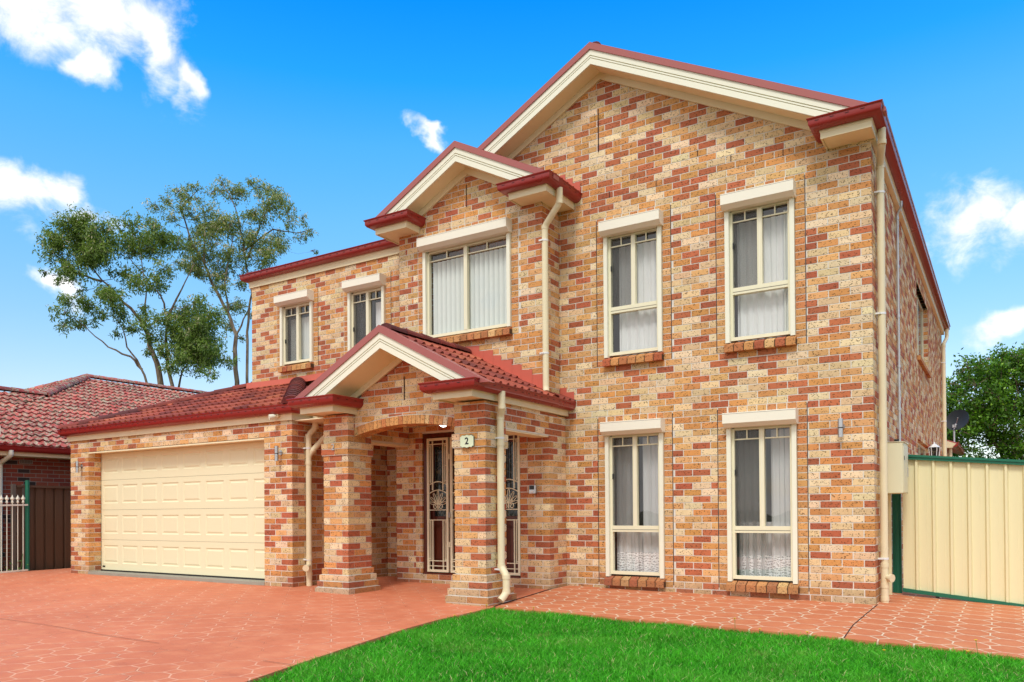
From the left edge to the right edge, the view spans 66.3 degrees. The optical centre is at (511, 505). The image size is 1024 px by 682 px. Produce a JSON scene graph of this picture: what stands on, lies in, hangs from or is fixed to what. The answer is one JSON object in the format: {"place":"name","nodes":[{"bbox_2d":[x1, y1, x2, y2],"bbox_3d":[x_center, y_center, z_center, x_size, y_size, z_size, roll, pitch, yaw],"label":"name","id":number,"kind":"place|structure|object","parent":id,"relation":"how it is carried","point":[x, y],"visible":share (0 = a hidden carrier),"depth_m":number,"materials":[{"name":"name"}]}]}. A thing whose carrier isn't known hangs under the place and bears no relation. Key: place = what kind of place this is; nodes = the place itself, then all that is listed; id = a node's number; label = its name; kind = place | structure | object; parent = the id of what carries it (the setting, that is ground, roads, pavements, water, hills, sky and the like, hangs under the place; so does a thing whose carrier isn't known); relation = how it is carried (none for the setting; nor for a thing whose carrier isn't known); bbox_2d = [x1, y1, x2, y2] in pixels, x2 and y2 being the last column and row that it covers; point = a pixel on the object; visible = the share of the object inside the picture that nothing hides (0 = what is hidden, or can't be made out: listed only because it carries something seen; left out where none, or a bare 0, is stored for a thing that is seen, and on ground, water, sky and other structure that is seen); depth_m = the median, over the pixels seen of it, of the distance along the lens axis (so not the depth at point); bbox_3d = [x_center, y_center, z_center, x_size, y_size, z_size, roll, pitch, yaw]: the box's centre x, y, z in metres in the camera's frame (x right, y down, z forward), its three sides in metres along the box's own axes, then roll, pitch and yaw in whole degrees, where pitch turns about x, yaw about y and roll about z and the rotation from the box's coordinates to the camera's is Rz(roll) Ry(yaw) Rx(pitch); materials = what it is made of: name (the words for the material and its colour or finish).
{"place":"outdoors","nodes":[
{"label":"outdoors","id":0,"kind":"place"},
{"bbox_2d":[32,201,240,390],"bbox_3d":[-18.113,-9.892,37.998,9.664,9.162,4.308,0,-1,-1],"label":"gum tree","id":1,"kind":"object","parent":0,"point":[193,338],"visible":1,"depth_m":37.38,"materials":[{"name":"green plant"}]},
{"bbox_2d":[135,174,318,384],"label":"gum tree","id":2,"kind":"object","parent":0,"point":[205,230],"visible":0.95,"depth_m":41.74,"materials":[{"name":"green plant"}]},
{"bbox_2d":[0,568,546,681],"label":"driveway","id":3,"kind":"structure","parent":0,"point":[198,631],"depth_m":8.17,"materials":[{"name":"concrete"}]},
{"bbox_2d":[0,495,27,572],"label":"picket fence","id":4,"kind":"object","parent":3,"relation":"on","point":[12,498],"visible":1,"depth_m":14.87,"materials":[{"name":"beige metal"}]},
{"bbox_2d":[25,480,29,570],"bbox_3d":[-9.376,0.416,15.174,0.076,1.795,0.076,-1,-1,32],"label":"fence post","id":5,"kind":"object","parent":3,"relation":"on","point":[27,523],"visible":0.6,"depth_m":15.15,"materials":[{"name":"green metal"}]},
{"bbox_2d":[0,618,155,642],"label":"driveway joint","id":6,"kind":"object","parent":3,"relation":"on","point":[79,630],"visible":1,"depth_m":7.68,"materials":[{"name":"concrete"}]},
{"bbox_2d":[495,589,549,605],"bbox_3d":[0.154,1.169,9.993,0.030,0.059,1.606,-1,-1,27],"label":"porch joint","id":7,"kind":"object","parent":3,"relation":"on","point":[522,597],"visible":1,"depth_m":9.95,"materials":[{"name":"beige concrete"}]},
{"bbox_2d":[0,0,1023,458],"label":"sky","id":8,"kind":"structure","parent":0,"point":[339,105],"materials":[{"name":"blue"}]},
{"bbox_2d":[252,606,1023,681],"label":"grass","id":9,"kind":"structure","parent":0,"point":[811,658],"depth_m":6.43,"materials":[{"name":"green plant"}]},
{"bbox_2d":[495,584,1023,661],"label":"path","id":10,"kind":"structure","parent":0,"point":[911,619],"depth_m":8.45,"materials":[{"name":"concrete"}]},
{"bbox_2d":[843,604,877,637],"bbox_3d":[3.587,1.169,8.059,0.045,0.078,2.180,-1,-1,32],"label":"path joint","id":11,"kind":"object","parent":10,"relation":"on","point":[857,621],"visible":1,"depth_m":7.92,"materials":[{"name":"beige concrete"}]},
{"bbox_2d":[892,494,901,592],"bbox_3d":[5.044,0.238,10.274,0.103,1.856,0.086,-1,-1,32],"label":"gate post","id":12,"kind":"object","parent":10,"relation":"on","point":[897,537],"visible":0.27,"depth_m":10.24,"materials":[{"name":"green metal"}]},
{"bbox_2d":[902,454,1023,606],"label":"sheet metal gate","id":13,"kind":"structure","parent":10,"relation":"on","point":[963,528],"depth_m":9.68,"materials":[{"name":"beige metal"}]},
{"label":"ground","id":14,"kind":"structure","parent":0,"visible":0},
{"bbox_2d":[57,41,950,606],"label":"brick house","id":15,"kind":"structure","parent":14,"relation":"on","point":[631,315],"depth_m":10.72,"materials":[{"name":"brick"}]},
{"bbox_2d":[76,461,82,472],"bbox_3d":[-7.896,-0.697,14.300,0.071,0.208,0.115,-1,-1,32],"label":"wall light","id":16,"kind":"object","parent":15,"relation":"attached to","point":[78,466],"visible":1,"depth_m":14.26,"materials":[{"name":"metal"}]},
{"bbox_2d":[101,441,264,579],"bbox_3d":[-5.554,0.079,13.199,4.704,2.196,0.049,-1,-1,32],"label":"garage door","id":17,"kind":"structure","parent":15,"relation":"in","point":[173,515],"depth_m":13.10,"materials":[{"name":"metal"}]},
{"bbox_2d":[268,414,279,419],"bbox_3d":[-3.480,-1.296,11.475,0.160,0.099,0.083,0,-1,-23],"label":"motion sensor","id":18,"kind":"object","parent":15,"relation":"attached to","point":[271,416],"visible":1,"depth_m":11.45,"materials":[{"name":"beige paint"}]},
{"bbox_2d":[274,446,282,460],"bbox_3d":[-3.427,-0.756,11.489,0.071,0.219,0.115,-1,-1,32],"label":"wall light","id":19,"kind":"object","parent":15,"relation":"attached to","point":[277,452],"visible":1,"depth_m":11.45,"materials":[{"name":"metal"}]},
{"bbox_2d":[274,289,313,372],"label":"window","id":20,"kind":"structure","parent":15,"relation":"in","point":[296,308],"depth_m":14.13,"materials":[{"name":"metal"}]},
{"bbox_2d":[341,273,385,350],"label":"window","id":21,"kind":"structure","parent":15,"relation":"in","point":[366,307],"depth_m":13.28,"materials":[{"name":"metal"}]},
{"bbox_2d":[416,217,512,342],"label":"window","id":22,"kind":"structure","parent":15,"relation":"in","point":[472,294],"depth_m":11.53,"materials":[{"name":"metal"}]},
{"bbox_2d":[460,435,473,447],"bbox_3d":[-0.545,-0.775,9.510,0.203,0.165,0.018,-1,-1,32],"label":"house number plate","id":23,"kind":"object","parent":15,"relation":"attached to","point":[466,441],"visible":1,"depth_m":9.50,"materials":[{"name":"beige ceramic"}]},
{"bbox_2d":[423,432,520,577],"bbox_3d":[-0.595,-0.029,11.509,1.757,2.122,0.180,-1,-1,32],"label":"entry door","id":24,"kind":"structure","parent":15,"relation":"in","point":[438,451],"depth_m":11.70,"materials":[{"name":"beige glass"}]},
{"bbox_2d":[529,485,536,493],"bbox_3d":[0.289,-0.220,10.853,0.113,0.121,0.050,-1,-1,32],"label":"intercom","id":25,"kind":"object","parent":15,"relation":"attached to","point":[532,489],"visible":1,"depth_m":10.83,"materials":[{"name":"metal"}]},
{"bbox_2d":[598,208,663,366],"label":"window","id":26,"kind":"structure","parent":15,"relation":"in","point":[632,244],"depth_m":10.69,"materials":[{"name":"metal"}]},
{"bbox_2d":[600,418,665,587],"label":"window","id":27,"kind":"structure","parent":15,"relation":"in","point":[634,449],"depth_m":10.69,"materials":[{"name":"metal"}]},
{"bbox_2d":[720,178,796,352],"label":"window","id":28,"kind":"structure","parent":15,"relation":"in","point":[759,221],"depth_m":9.79,"materials":[{"name":"glass"}]},
{"bbox_2d":[722,408,799,593],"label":"window","id":29,"kind":"structure","parent":15,"relation":"in","point":[761,446],"depth_m":9.77,"materials":[{"name":"metal"}]},
{"bbox_2d":[838,418,844,436],"bbox_3d":[3.839,-0.902,9.154,0.071,0.215,0.115,-1,-1,32],"label":"wall light","id":30,"kind":"object","parent":15,"relation":"attached to","point":[841,426],"visible":1,"depth_m":9.10,"materials":[{"name":"metal"}]},
{"bbox_2d":[888,494,891,594],"bbox_3d":[4.836,0.507,10.029,0.034,1.316,0.040,-1,-1,32],"label":"cover strip","id":31,"kind":"object","parent":15,"relation":"attached to","point":[890,538],"visible":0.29,"depth_m":10.01,"materials":[{"name":"beige metal"}]},
{"bbox_2d":[887,439,908,493],"bbox_3d":[4.737,-0.476,9.688,0.251,0.663,0.570,-1,-1,32],"label":"meter box","id":32,"kind":"object","parent":15,"relation":"attached to","point":[897,463],"visible":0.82,"depth_m":9.45,"materials":[{"name":"metal"}]},
{"bbox_2d":[903,443,907,492],"bbox_3d":[4.835,-0.452,9.630,0.007,0.585,0.505,-1,-1,32],"label":"cabinet door","id":33,"kind":"structure","parent":32,"relation":"in","point":[905,448],"depth_m":9.58,"materials":[{"name":"metal"}]},
{"bbox_2d":[896,201,902,494],"bbox_3d":[5.433,-2.196,10.963,0.042,4.100,0.101,0,-1,-31],"label":"conduit","id":34,"kind":"object","parent":15,"relation":"attached to","point":[898,320],"visible":0.98,"depth_m":10.98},
{"bbox_2d":[918,443,925,454],"bbox_3d":[7.648,-0.468,14.739,0.045,1.380,2.600,-1,-1,32],"label":"window","id":35,"kind":"structure","parent":15,"relation":"in","point":[921,450],"depth_m":15.23,"materials":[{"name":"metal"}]},
{"bbox_2d":[916,284,930,377],"bbox_3d":[7.631,-3.224,14.644,0.175,1.392,2.300,-1,-1,32],"label":"window","id":36,"kind":"structure","parent":15,"relation":"in","point":[920,343],"depth_m":15.14,"materials":[{"name":"metal"}]},
{"bbox_2d":[928,442,940,455],"bbox_3d":[7.789,-1.010,14.535,0.272,0.320,0.178,-1,-1,32],"label":"lantern","id":37,"kind":"object","parent":15,"relation":"attached to","point":[934,449],"visible":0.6,"depth_m":14.47,"materials":[{"name":"white plastic"}]},
{"bbox_2d":[947,440,964,456],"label":"wing","id":38,"kind":"structure","parent":15,"relation":"attached to","point":[955,447],"depth_m":19.45,"materials":[{"name":"beige"}]},
{"bbox_2d":[946,410,968,441],"bbox_3d":[11.207,-2.001,19.703,0.354,0.827,0.602,0,-1,1],"label":"satellite dish","id":39,"kind":"object","parent":38,"relation":"on","point":[957,419],"visible":0.96,"depth_m":19.75,"materials":[{"name":"grey metal"}]},
{"bbox_2d":[946,342,1023,459],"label":"garden tree","id":40,"kind":"object","parent":14,"relation":"on","point":[997,386],"visible":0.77,"depth_m":23.38,"materials":[{"name":"green plant"}]},
{"label":"neighbour lawn","id":41,"kind":"structure","parent":0,"visible":0},
{"bbox_2d":[11,484,70,570],"bbox_3d":[-7.003,0.463,19.234,0.075,1.697,9.831,-1,-1,32],"label":"brown fence","id":42,"kind":"object","parent":41,"relation":"on","point":[50,527],"visible":0.16,"depth_m":15.62,"materials":[{"name":"metal"}]},
{"bbox_2d":[0,373,206,570],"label":"neighbour house","id":43,"kind":"structure","parent":41,"relation":"on","point":[35,447],"depth_m":18.00,"materials":[{"name":"red tile"}]}
]}

